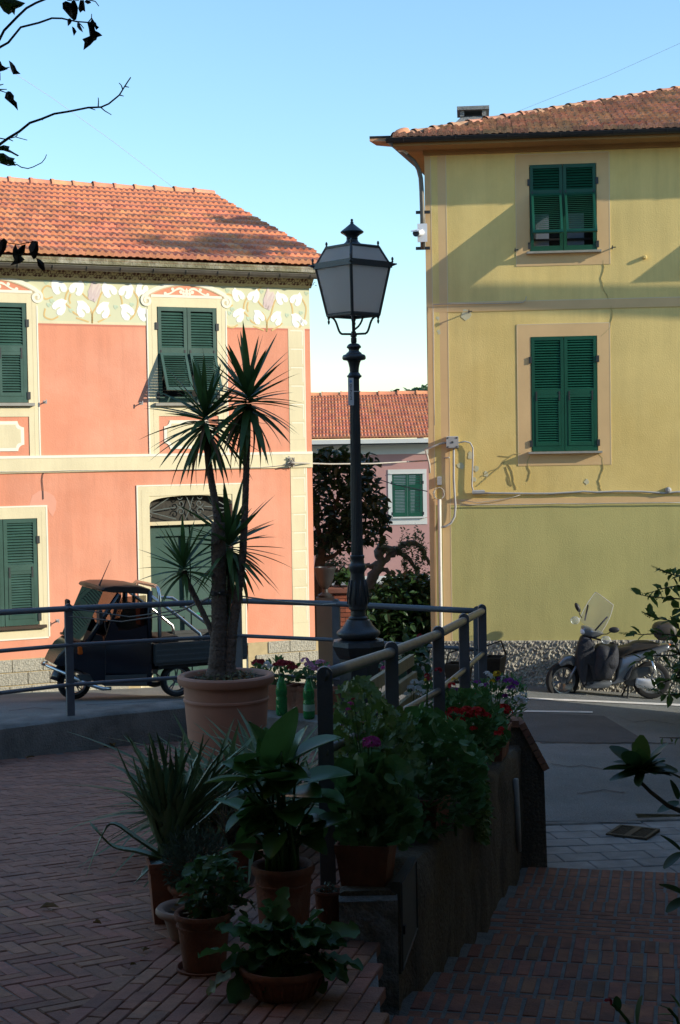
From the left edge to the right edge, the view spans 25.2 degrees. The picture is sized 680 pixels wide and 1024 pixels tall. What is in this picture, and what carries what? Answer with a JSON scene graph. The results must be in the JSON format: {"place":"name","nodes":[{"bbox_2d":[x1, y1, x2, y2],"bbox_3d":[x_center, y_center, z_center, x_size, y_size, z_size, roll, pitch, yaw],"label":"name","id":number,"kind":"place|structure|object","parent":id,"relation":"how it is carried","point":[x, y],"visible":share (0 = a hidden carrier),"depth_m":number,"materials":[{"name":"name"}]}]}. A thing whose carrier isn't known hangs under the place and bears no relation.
{"place":"outdoors","nodes":[
{"label":"outdoors","id":0,"kind":"place"},
{"bbox_2d":[8,69,170,185],"bbox_3d":[-5.197,-7.908,31.259,4.324,1.992,0.101,-3,3,-44],"label":"sky wire","id":1,"kind":"object","parent":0,"point":[90,125],"visible":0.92,"depth_m":31.35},
{"bbox_2d":[0,741,389,1023],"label":"terrace paving","id":2,"kind":"structure","parent":0,"point":[67,960],"depth_m":7.20,"materials":[{"name":"brick"}]},
{"bbox_2d":[40,902,57,907],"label":"fallen leaf","id":3,"kind":"object","parent":2,"relation":"on","point":[47,904],"visible":1,"depth_m":7.61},
{"bbox_2d":[0,700,187,759],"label":"kerb wall","id":4,"kind":"structure","parent":2,"relation":"on","point":[36,735],"depth_m":13.96,"materials":[{"name":"concrete"}]},
{"bbox_2d":[145,856,190,923],"bbox_3d":[-0.827,1.824,7.357,0.206,0.300,0.206,-1,2,-12],"label":"tall square pot","id":5,"kind":"object","parent":2,"relation":"on","point":[159,892],"visible":0.46,"depth_m":7.26,"materials":[{"name":"ceramic"}]},
{"bbox_2d":[85,731,246,884],"bbox_3d":[-0.832,1.420,7.338,0.808,0.743,0.195,-1,2,0],"label":"aloe plant","id":6,"kind":"object","parent":5,"relation":"in","point":[170,799],"visible":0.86,"depth_m":7.31,"materials":[{"name":"green plant"}]},
{"bbox_2d":[155,898,191,943],"bbox_3d":[-0.690,1.884,6.963,0.310,0.155,0.310,-1,2,0],"label":"pale bowl pot","id":7,"kind":"object","parent":2,"relation":"on","point":[164,911],"visible":0.29,"depth_m":6.90,"materials":[{"name":"ceramic"}]},
{"bbox_2d":[48,717,318,881],"bbox_3d":[-0.817,1.605,8.758,1.839,0.906,1.874,-1,2,0],"label":"strap leaf plant","id":8,"kind":"object","parent":2,"relation":"on","point":[141,827],"visible":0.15,"depth_m":8.65,"materials":[{"name":"plant"}]},
{"bbox_2d":[167,882,217,898],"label":"rosemary pot","id":9,"kind":"object","parent":2,"relation":"on","point":[174,893],"visible":0.16,"depth_m":7.16,"materials":[{"name":"ceramic"}]},
{"bbox_2d":[157,820,235,891],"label":"potted plant","id":10,"kind":"object","parent":9,"relation":"in","point":[193,839],"visible":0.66,"depth_m":7.20,"materials":[{"name":"green plant"}]},
{"bbox_2d":[174,906,231,977],"bbox_3d":[-0.577,1.818,6.440,0.252,0.255,0.252,-1,2,0],"label":"saucer pot","id":11,"kind":"object","parent":2,"relation":"on","point":[197,935],"visible":0.8,"depth_m":6.35,"materials":[{"name":"ceramic"}]},
{"bbox_2d":[170,848,255,924],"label":"basil plant","id":12,"kind":"object","parent":11,"relation":"in","point":[226,888],"visible":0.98,"depth_m":6.41,"materials":[{"name":"green plant"}]},
{"bbox_2d":[66,713,342,886],"bbox_3d":[-0.581,1.619,8.775,1.772,0.895,1.866,0,2,18],"label":"strap leaf plant","id":13,"kind":"object","parent":2,"relation":"on","point":[193,752],"visible":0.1,"depth_m":8.71,"materials":[{"name":"plant"}]},
{"bbox_2d":[177,668,274,773],"bbox_3d":[-0.862,1.660,11.569,0.740,0.856,0.740,-1,2,0],"label":"planter pot","id":14,"kind":"object","parent":2,"relation":"on","point":[220,703],"visible":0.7,"depth_m":11.29,"materials":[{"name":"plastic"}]},
{"bbox_2d":[138,323,300,679],"bbox_3d":[-0.919,-0.060,11.535,1.337,2.754,1.049,-1,2,0],"label":"yucca plant","id":15,"kind":"object","parent":14,"relation":"in","point":[226,573],"visible":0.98,"depth_m":11.48,"materials":[{"name":"green plant"}]},
{"bbox_2d":[69,594,218,621],"bbox_3d":[-1.627,0.782,12.699,0.164,0.411,2.867,-2,3,-33],"label":"tie wire","id":16,"kind":"object","parent":15,"relation":"attached to","point":[140,618],"visible":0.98,"depth_m":12.94,"materials":[{"name":"metal"}]},
{"bbox_2d":[219,592,335,604],"bbox_3d":[-0.540,0.732,12.723,0.148,0.361,2.639,0,2,19],"label":"tie wire","id":17,"kind":"object","parent":15,"relation":"attached to","point":[288,601],"visible":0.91,"depth_m":13.07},
{"bbox_2d":[194,669,258,679],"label":"pot weeds","id":18,"kind":"object","parent":14,"relation":"in","point":[235,677],"visible":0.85,"depth_m":11.46,"materials":[{"name":"green plant"}]},
{"bbox_2d":[204,836,256,881],"bbox_3d":[-0.597,1.883,8.197,0.304,0.220,0.304,-1,2,0],"label":"twiggy pot","id":19,"kind":"object","parent":2,"relation":"on","point":[243,859],"visible":0.16,"depth_m":8.10,"materials":[{"name":"ceramic"}]},
{"bbox_2d":[205,786,246,843],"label":"twiggy plant","id":20,"kind":"object","parent":19,"relation":"in","point":[229,836],"visible":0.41,"depth_m":8.17,"materials":[{"name":"green plant"}]},
{"bbox_2d":[0,598,478,715],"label":"railing","id":21,"kind":"object","parent":2,"relation":"on","point":[68,645],"visible":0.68,"depth_m":13.95,"materials":[{"name":"metal"}]},
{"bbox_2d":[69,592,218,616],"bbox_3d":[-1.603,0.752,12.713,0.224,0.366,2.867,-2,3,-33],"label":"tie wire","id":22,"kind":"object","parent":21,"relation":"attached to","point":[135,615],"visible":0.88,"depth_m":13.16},
{"bbox_2d":[445,650,472,683],"bbox_3d":[1.044,1.342,13.379,0.211,0.316,0.234,0,2,20],"label":"hanging planter","id":23,"kind":"object","parent":21,"relation":"hanging from","point":[451,668],"visible":0.44,"depth_m":13.30,"materials":[{"name":"plastic"}]},
{"bbox_2d":[487,640,506,677],"bbox_3d":[1.359,1.290,13.377,0.175,0.328,0.234,0,2,20],"label":"hanging planter","id":24,"kind":"object","parent":21,"relation":"hanging from","point":[496,663],"visible":0.56,"depth_m":13.29,"materials":[{"name":"plastic"}]},
{"bbox_2d":[131,710,347,852],"bbox_3d":[-0.288,1.644,9.255,1.784,0.928,1.815,0,2,25],"label":"strap leaf plant","id":25,"kind":"object","parent":2,"relation":"on","point":[251,747],"visible":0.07,"depth_m":9.43,"materials":[{"name":"plant"}]},
{"bbox_2d":[224,826,264,861],"bbox_3d":[-0.560,1.886,8.712,0.324,0.240,0.324,-1,2,0],"label":"strap leaf pot","id":26,"kind":"object","parent":2,"relation":"on","point":[257,856],"visible":0.04,"depth_m":8.63,"materials":[{"name":"ceramic"}]},
{"bbox_2d":[239,953,323,1004],"bbox_3d":[-0.224,1.862,6.045,0.358,0.135,0.358,-1,2,0],"label":"chard bowl","id":27,"kind":"object","parent":2,"relation":"on","point":[285,988],"visible":0.66,"depth_m":5.92,"materials":[{"name":"ceramic"}]},
{"bbox_2d":[198,887,363,1004],"bbox_3d":[-0.230,1.706,6.018,0.614,0.437,0.338,0,2,17],"label":"chard plant","id":28,"kind":"object","parent":27,"relation":"in","point":[282,951],"visible":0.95,"depth_m":6.01,"materials":[{"name":"green plant"}]},
{"bbox_2d":[251,857,314,940],"bbox_3d":[-0.253,1.765,6.831,0.288,0.371,0.288,-1,2,0],"label":"calla pot","id":29,"kind":"object","parent":2,"relation":"on","point":[269,883],"visible":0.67,"depth_m":6.73,"materials":[{"name":"ceramic"}]},
{"bbox_2d":[203,707,352,871],"bbox_3d":[-0.273,1.230,6.772,0.667,0.768,0.433,-1,2,0],"label":"calla plant","id":30,"kind":"object","parent":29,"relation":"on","point":[279,751],"visible":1,"depth_m":6.77,"materials":[{"name":"green plant"}]},
{"bbox_2d":[267,710,381,751],"bbox_3d":[0.030,2.671,13.746,2.980,1.640,0.670,1,3,35],"label":"ledge","id":31,"kind":"object","parent":2,"relation":"on","point":[272,717],"depth_m":13.57,"materials":[{"name":"concrete"}]},
{"bbox_2d":[276,673,287,715],"bbox_3d":[-0.534,1.665,13.856,0.106,0.382,0.106,-1,2,0],"label":"plastic bottle","id":32,"kind":"object","parent":31,"relation":"on","point":[281,699],"visible":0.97,"depth_m":13.82,"materials":[{"name":"green"}]},
{"bbox_2d":[268,681,304,710],"bbox_3d":[-0.556,1.723,14.211,0.566,0.240,0.227,1,3,35],"label":"flower box","id":33,"kind":"object","parent":31,"relation":"on","point":[272,696],"visible":0.3,"depth_m":14.13,"materials":[{"name":"ceramic"}]},
{"bbox_2d":[250,655,302,684],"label":"box flowers","id":34,"kind":"object","parent":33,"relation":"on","point":[281,662],"visible":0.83,"depth_m":14.04,"materials":[{"name":"red plant"}]},
{"bbox_2d":[303,677,314,719],"bbox_3d":[-0.280,1.671,13.649,0.106,0.376,0.106,-1,2,0],"label":"plastic bottle","id":35,"kind":"object","parent":31,"relation":"on","point":[308,703],"visible":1,"depth_m":13.61,"materials":[{"name":"green"}]},
{"bbox_2d":[286,683,339,714],"bbox_3d":[-0.226,1.726,13.981,0.566,0.240,0.227,1,3,35],"label":"flower box","id":36,"kind":"object","parent":31,"relation":"on","point":[298,700],"visible":0.29,"depth_m":13.97,"materials":[{"name":"ceramic"}]},
{"bbox_2d":[297,657,330,688],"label":"box flowers","id":37,"kind":"object","parent":36,"relation":"in","point":[314,665],"visible":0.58,"depth_m":14.02,"materials":[{"name":"purple plant"}]},
{"bbox_2d":[313,885,340,923],"bbox_3d":[-0.050,1.847,7.023,0.148,0.211,0.148,-1,2,0],"label":"pot","id":38,"kind":"object","parent":2,"relation":"on","point":[328,903],"visible":0.67,"depth_m":6.97,"materials":[{"name":"ceramic"}]},
{"bbox_2d":[316,881,338,892],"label":"seedlings","id":39,"kind":"object","parent":38,"relation":"in","point":[334,888],"visible":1,"depth_m":7.01,"materials":[{"name":"green plant"}]},
{"bbox_2d":[308,219,396,756],"bbox_3d":[0.125,-0.076,11.605,0.484,4.302,0.484,-3,3,-42],"label":"street lamp","id":40,"kind":"object","parent":2,"relation":"on","point":[352,272],"visible":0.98,"depth_m":11.51,"materials":[{"name":"metal"}]},
{"bbox_2d":[378,633,432,699],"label":"leafy plant","id":41,"kind":"object","parent":2,"relation":"on","point":[422,660],"visible":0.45,"depth_m":12.46,"materials":[{"name":"green plant"}]},
{"bbox_2d":[339,714,548,1015],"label":"retaining wall","id":42,"kind":"structure","parent":2,"relation":"on","point":[464,880],"depth_m":8.81,"materials":[{"name":"brown stone"}]},
{"bbox_2d":[334,832,396,886],"bbox_3d":[0.127,1.633,7.126,0.258,0.200,0.268,0,2,12],"label":"square planter","id":43,"kind":"object","parent":42,"relation":"on","point":[369,866],"visible":0.61,"depth_m":7.01,"materials":[{"name":"ceramic"}]},
{"bbox_2d":[328,748,423,851],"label":"geranium","id":44,"kind":"object","parent":43,"relation":"in","point":[390,803],"visible":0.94,"depth_m":7.00,"materials":[{"name":"green plant"}]},
{"bbox_2d":[317,604,486,885],"bbox_3d":[0.648,1.512,10.129,0.212,1.804,6.043,0,2,12],"label":"railing","id":45,"kind":"object","parent":42,"relation":"on","point":[390,652],"visible":0.56,"depth_m":8.52,"materials":[{"name":"metal"}]},
{"bbox_2d":[333,675,428,833],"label":"geranium","id":46,"kind":"object","parent":45,"relation":"attached to","point":[393,720],"visible":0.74,"depth_m":7.46,"materials":[{"name":"green plant"}]},
{"bbox_2d":[392,857,417,973],"bbox_3d":[0.314,1.890,7.149,0.052,0.425,0.443,0,2,12],"label":"meter cabinet","id":47,"kind":"object","parent":42,"relation":"attached to","point":[404,886],"visible":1,"depth_m":7.10,"materials":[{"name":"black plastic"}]},
{"bbox_2d":[414,785,450,828],"bbox_3d":[0.489,1.675,8.618,0.227,0.220,0.639,0,2,12],"label":"long planter","id":48,"kind":"object","parent":42,"relation":"on","point":[434,810],"visible":0.14,"depth_m":8.33,"materials":[{"name":"ceramic"}]},
{"bbox_2d":[385,667,489,843],"bbox_3d":[0.554,1.437,8.662,0.716,1.280,1.487,-1,2,0],"label":"geranium","id":49,"kind":"object","parent":48,"relation":"in","point":[454,742],"visible":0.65,"depth_m":8.16,"materials":[{"name":"green plant"}]},
{"bbox_2d":[467,743,497,845],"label":"trailing plant","id":50,"kind":"object","parent":42,"relation":"on","point":[482,831],"visible":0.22,"depth_m":9.40,"materials":[{"name":"green plant"}]},
{"bbox_2d":[491,722,511,761],"bbox_3d":[1.183,1.784,11.725,0.227,0.220,0.639,0,2,12],"label":"long planter","id":51,"kind":"object","parent":42,"relation":"on","point":[501,756],"visible":0.17,"depth_m":11.56,"materials":[{"name":"wood"}]},
{"bbox_2d":[470,671,528,730],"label":"mixed flowers","id":52,"kind":"object","parent":51,"relation":"in","point":[505,681],"visible":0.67,"depth_m":11.33,"materials":[{"name":"green plant"}]},
{"bbox_2d":[513,778,521,851],"bbox_3d":[1.395,2.386,11.951,0.045,0.617,0.201,0,2,12],"label":"drain pipe","id":53,"kind":"object","parent":42,"relation":"attached to","point":[517,812],"visible":1,"depth_m":11.93,"materials":[{"name":"metal"}]},
{"bbox_2d":[316,596,333,665],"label":"urn plinth","id":54,"kind":"structure","parent":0,"point":[324,625],"depth_m":23.29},
{"bbox_2d":[314,566,335,596],"bbox_3d":[-0.231,1.078,23.406,0.350,0.460,0.345,-1,2,0],"label":"garden urn","id":55,"kind":"object","parent":54,"relation":"on","point":[324,576],"visible":1,"depth_m":23.31,"materials":[{"name":"stone"}]},
{"bbox_2d":[0,581,679,822],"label":"street","id":56,"kind":"structure","parent":0,"point":[567,799],"depth_m":17.60,"materials":[{"name":"asphalt"}]},
{"bbox_2d":[41,561,247,698],"bbox_3d":[-2.464,1.393,18.704,2.421,1.694,1.600,-2,2,-24],"label":"three wheeler","id":57,"kind":"object","parent":56,"relation":"on","point":[118,661],"visible":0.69,"depth_m":18.17,"materials":[{"name":"blue paint"}]},
{"bbox_2d":[87,617,109,631],"bbox_3d":[-2.986,1.377,19.038,0.532,0.301,0.028,-2,2,-24],"label":"door top","id":58,"kind":"structure","parent":57,"relation":"in","point":[92,623],"depth_m":18.99,"materials":[{"name":"blue paint"}]},
{"bbox_2d":[93,590,121,621],"bbox_3d":[-2.938,1.176,19.054,0.411,0.402,0.008,-2,2,-24],"label":"side window","id":59,"kind":"structure","parent":57,"relation":"in","point":[106,597],"depth_m":19.05,"materials":[{"name":"clear glass"}]},
{"bbox_2d":[105,618,146,640],"bbox_3d":[-2.554,1.405,18.092,0.532,0.301,0.028,-2,2,-24],"label":"door top","id":60,"kind":"structure","parent":57,"relation":"in","point":[114,633],"depth_m":18.08,"materials":[{"name":"blue paint"}]},
{"bbox_2d":[115,595,146,629],"bbox_3d":[-2.506,1.204,18.108,0.411,0.402,0.008,-2,2,-24],"label":"side window","id":61,"kind":"structure","parent":57,"relation":"in","point":[128,625],"depth_m":18.11,"materials":[{"name":"clear glass"}]},
{"bbox_2d":[0,176,320,692],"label":"pink house","id":62,"kind":"structure","parent":56,"relation":"on","point":[119,304],"depth_m":21.28,"materials":[{"name":"paint"}]},
{"bbox_2d":[0,307,21,391],"label":"window pane","id":63,"kind":"structure","parent":62,"relation":"in","point":[0,307],"depth_m":20.60,"materials":[{"name":"wood"}]},
{"bbox_2d":[2,522,31,607],"label":"window pane","id":64,"kind":"structure","parent":62,"relation":"in","point":[2,522],"depth_m":20.73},
{"bbox_2d":[157,311,212,395],"label":"window pane","id":65,"kind":"structure","parent":62,"relation":"in","point":[171,393],"depth_m":21.60,"materials":[{"name":"wood"}]},
{"bbox_2d":[150,524,230,685],"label":"door","id":66,"kind":"structure","parent":62,"relation":"in","point":[177,591],"depth_m":21.64,"materials":[{"name":"wood"}]},
{"bbox_2d":[328,585,350,627],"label":"gate pier","id":67,"kind":"structure","parent":56,"relation":"on","point":[338,592],"depth_m":23.67,"materials":[{"name":"brick"}]},
{"bbox_2d":[314,571,331,636],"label":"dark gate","id":68,"kind":"structure","parent":67,"relation":"attached to","point":[317,589],"depth_m":23.96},
{"bbox_2d":[330,567,349,586],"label":"pier plant","id":69,"kind":"object","parent":67,"relation":"on","point":[343,575],"visible":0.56,"depth_m":23.75,"materials":[{"name":"green plant"}]},
{"bbox_2d":[312,444,392,566],"bbox_3d":[0.100,0.868,27.056,1.750,4.151,2.152,-1,2,0],"label":"dark tree","id":70,"kind":"object","parent":56,"relation":"on","point":[335,534],"visible":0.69,"depth_m":26.60,"materials":[{"name":"green plant"}]},
{"bbox_2d":[326,525,429,609],"bbox_3d":[0.778,1.197,31.061,2.321,1.939,0.562,-1,2,0],"label":"gnarled tree","id":71,"kind":"object","parent":56,"relation":"on","point":[377,568],"visible":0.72,"depth_m":31.00,"materials":[{"name":"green plant"}]},
{"bbox_2d":[366,569,430,671],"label":"hedge bush","id":72,"kind":"object","parent":56,"relation":"on","point":[409,587],"visible":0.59,"depth_m":24.07,"materials":[{"name":"green plant"}]},
{"bbox_2d":[385,86,679,695],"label":"yellow house","id":73,"kind":"structure","parent":56,"relation":"on","point":[564,376],"depth_m":23.56,"materials":[{"name":"paint"}]},
{"bbox_2d":[291,457,448,464],"bbox_3d":[0.549,-0.765,22.892,0.614,0.096,3.043,1,3,44],"label":"overhead wire","id":74,"kind":"object","parent":73,"relation":"attached to","point":[361,463],"visible":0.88,"depth_m":22.85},
{"bbox_2d":[369,136,429,249],"bbox_3d":[0.921,-4.929,23.545,0.934,1.737,0.307,-1,2,-5],"label":"drainpipe","id":75,"kind":"object","parent":73,"relation":"attached to","point":[381,141],"visible":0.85,"depth_m":23.49,"materials":[{"name":"metal"}]},
{"bbox_2d":[411,223,426,241],"bbox_3d":[1.220,-4.311,23.361,0.152,0.280,0.365,0,2,21],"label":"security camera","id":76,"kind":"object","parent":75,"relation":"attached to","point":[420,232],"visible":1,"depth_m":23.48,"materials":[{"name":"plastic"}]},
{"bbox_2d":[373,477,427,491],"bbox_3d":[0.997,-0.472,25.653,0.027,0.212,2.819,-2,2,-17],"label":"overhead wire","id":77,"kind":"object","parent":73,"relation":"attached to","point":[402,486],"visible":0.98,"depth_m":25.42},
{"bbox_2d":[433,487,444,499],"bbox_3d":[1.544,-0.288,23.715,0.195,0.199,0.048,-1,2,5],"label":"cable coil","id":78,"kind":"object","parent":73,"relation":"hanging from","point":[434,493],"visible":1,"depth_m":23.70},
{"bbox_2d":[437,476,441,484],"bbox_3d":[1.552,-0.485,23.722,0.070,0.140,0.090,-1,2,5],"label":"cable box","id":79,"kind":"object","parent":73,"relation":"attached to","point":[439,480],"visible":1,"depth_m":23.68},
{"bbox_2d":[438,499,442,626],"bbox_3d":[1.572,1.127,23.777,0.062,2.656,0.058,-1,2,0],"label":"wall pipe","id":80,"kind":"object","parent":73,"relation":"attached to","point":[440,562],"depth_m":23.75,"materials":[{"name":"plastic"}]},
{"bbox_2d":[442,449,456,527],"bbox_3d":[1.699,-0.367,23.709,0.234,1.235,0.034,-1,2,5],"label":"conduit","id":81,"kind":"object","parent":73,"relation":"attached to","point":[455,507],"visible":1,"depth_m":23.69,"materials":[{"name":"plastic"}]},
{"bbox_2d":[446,436,458,448],"bbox_3d":[1.752,-1.085,23.669,0.190,0.190,0.116,-1,2,5],"label":"junction box","id":82,"kind":"object","parent":73,"relation":"attached to","point":[452,441],"visible":1,"depth_m":23.62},
{"bbox_2d":[424,442,445,472],"bbox_3d":[1.489,-0.849,23.688,0.347,0.485,0.031,-1,2,5],"label":"conduit","id":83,"kind":"object","parent":82,"relation":"attached to","point":[435,445],"visible":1,"depth_m":23.68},
{"bbox_2d":[459,441,473,490],"bbox_3d":[1.967,-0.707,23.683,0.246,0.808,0.023,-1,2,5],"label":"conduit","id":84,"kind":"object","parent":73,"relation":"attached to","point":[472,462],"visible":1,"depth_m":23.66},
{"bbox_2d":[433,296,526,424],"bbox_3d":[2.179,-2.344,23.611,1.456,1.967,0.012,-1,2,5],"label":"wall cable","id":85,"kind":"object","parent":73,"relation":"attached to","point":[433,337],"depth_m":23.64,"materials":[{"name":"plastic"}]},
{"bbox_2d":[529,166,592,249],"label":"window pane","id":86,"kind":"structure","parent":73,"relation":"in","point":[586,234],"depth_m":23.60,"materials":[{"name":"wood"}]},
{"bbox_2d":[531,337,592,445],"label":"window pane","id":87,"kind":"structure","parent":73,"relation":"in","point":[563,337],"depth_m":23.72,"materials":[{"name":"wood"}]},
{"bbox_2d":[460,502,679,505],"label":"wall cable","id":88,"kind":"object","parent":73,"relation":"attached to","point":[569,503],"depth_m":23.57,"materials":[{"name":"plastic"}]},
{"bbox_2d":[485,490,679,494],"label":"wall cable","id":89,"kind":"object","parent":73,"relation":"attached to","point":[581,492],"depth_m":23.54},
{"bbox_2d":[472,490,484,493],"bbox_3d":[2.156,-0.310,23.661,0.200,0.065,0.080,-1,2,5],"label":"cable joint","id":90,"kind":"object","parent":89,"relation":"attached to","point":[478,491],"visible":1,"depth_m":23.62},
{"bbox_2d":[511,710,592,712],"bbox_3d":[2.849,2.751,20.969,1.431,0.099,0.141,-1,2,-14],"label":"lane line","id":91,"kind":"object","parent":56,"relation":"on","point":[554,711],"visible":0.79,"depth_m":21.01,"materials":[{"name":"paint"}]},
{"bbox_2d":[513,712,650,743],"bbox_3d":[2.946,2.783,19.626,1.725,0.136,2.422,-1,2,0],"label":"asphalt patch","id":92,"kind":"object","parent":56,"relation":"on","point":[549,727],"visible":0.89,"depth_m":19.55,"materials":[{"name":"asphalt"}]},
{"bbox_2d":[503,697,679,705],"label":"edge line","id":93,"kind":"object","parent":56,"relation":"on","point":[602,701],"visible":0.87,"depth_m":22.31,"materials":[{"name":"paint"}]},
{"bbox_2d":[540,742,673,743],"bbox_3d":[3.256,2.815,18.545,1.722,0.100,0.112,-1,2,-12],"label":"road seam","id":94,"kind":"object","parent":56,"relation":"on","point":[600,742],"visible":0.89,"depth_m":18.48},
{"bbox_2d":[546,592,676,698],"bbox_3d":[4.102,2.031,23.027,1.973,1.610,0.715,-1,2,5],"label":"scooter","id":95,"kind":"object","parent":56,"relation":"on","point":[591,666],"visible":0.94,"depth_m":22.89,"materials":[{"name":"metal"}]},
{"bbox_2d":[0,0,679,439],"label":"sky","id":96,"kind":"structure","parent":0,"point":[273,108],"materials":[{"name":"blue"}]},
{"bbox_2d":[403,678,457,707],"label":"pansies","id":97,"kind":"object","parent":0,"point":[421,689],"visible":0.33,"depth_m":10.93,"materials":[{"name":"plant"}]},
{"bbox_2d":[389,867,679,1023],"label":"brick steps","id":98,"kind":"structure","parent":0,"point":[564,946],"depth_m":8.80,"materials":[{"name":"brick"}]},
{"bbox_2d":[603,735,679,912],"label":"rosette shrub","id":99,"kind":"object","parent":98,"relation":"on","point":[639,761],"visible":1,"depth_m":6.04,"materials":[{"name":"green plant"}]},
{"bbox_2d":[604,994,679,1023],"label":"corner plant","id":100,"kind":"object","parent":98,"relation":"on","point":[616,1003],"visible":1,"depth_m":4.66,"materials":[{"name":"green plant"}]},
{"bbox_2d":[659,737,679,744],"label":"thin twig shrub","id":101,"kind":"object","parent":98,"relation":"on","point":[676,738],"visible":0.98,"depth_m":8.09,"materials":[{"name":"green plant"}]},
{"bbox_2d":[392,476,679,817],"bbox_3d":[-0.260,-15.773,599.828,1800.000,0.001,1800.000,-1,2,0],"label":"ground","id":102,"kind":"structure","parent":0,"point":[654,815],"depth_m":179.24,"materials":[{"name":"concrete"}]},
{"bbox_2d":[311,390,429,581],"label":"house","id":103,"kind":"structure","parent":102,"relation":"on","point":[394,414],"depth_m":50.06,"materials":[{"name":"pink paint"}]},
{"bbox_2d":[390,384,427,509],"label":"tree","id":104,"kind":"object","parent":102,"relation":"on","point":[423,388],"visible":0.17,"depth_m":74.79,"materials":[{"name":"green plant"}]},
{"bbox_2d":[522,43,679,109],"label":"sky wire","id":105,"kind":"object","parent":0,"point":[603,77],"visible":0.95,"depth_m":41.77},
{"bbox_2d":[546,817,679,872],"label":"sidewalk","id":106,"kind":"structure","parent":0,"point":[583,845],"depth_m":13.32,"materials":[{"name":"stone"}]},
{"bbox_2d":[606,824,659,839],"bbox_3d":[2.663,2.920,13.807,0.388,0.042,0.388,0,2,30],"label":"drain grate","id":107,"kind":"object","parent":106,"relation":"on","point":[633,832],"visible":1,"depth_m":13.79,"materials":[{"name":"metal"}]},
{"bbox_2d":[619,565,679,707],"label":"overhanging shrub","id":108,"kind":"object","parent":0,"point":[674,621],"visible":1,"depth_m":8.53,"materials":[{"name":"green plant"}]},
{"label":"terrace floor","id":109,"kind":"structure","parent":0,"visible":0},
{"bbox_3d":[-1.532,-0.409,2.651,10.304,4.458,5.633,-1,2,0],"label":"pergola","id":110,"kind":"object","parent":109,"relation":"on","visible":0},
{"bbox_2d":[0,0,130,270],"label":"vine","id":111,"kind":"object","parent":110,"relation":"hanging from","point":[8,7],"visible":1,"depth_m":3.16,"materials":[{"name":"black plant"}]},
{"bbox_3d":[0.875,1.745,10.322,0.206,0.200,0.618,0,2,12],"label":"long planter","id":112,"kind":"object","parent":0,"visible":0},
{"bbox_2d":[432,677,510,764],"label":"red geranium","id":113,"kind":"object","parent":112,"relation":"in","point":[479,709],"visible":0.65,"depth_m":9.92,"materials":[{"name":"green plant"}]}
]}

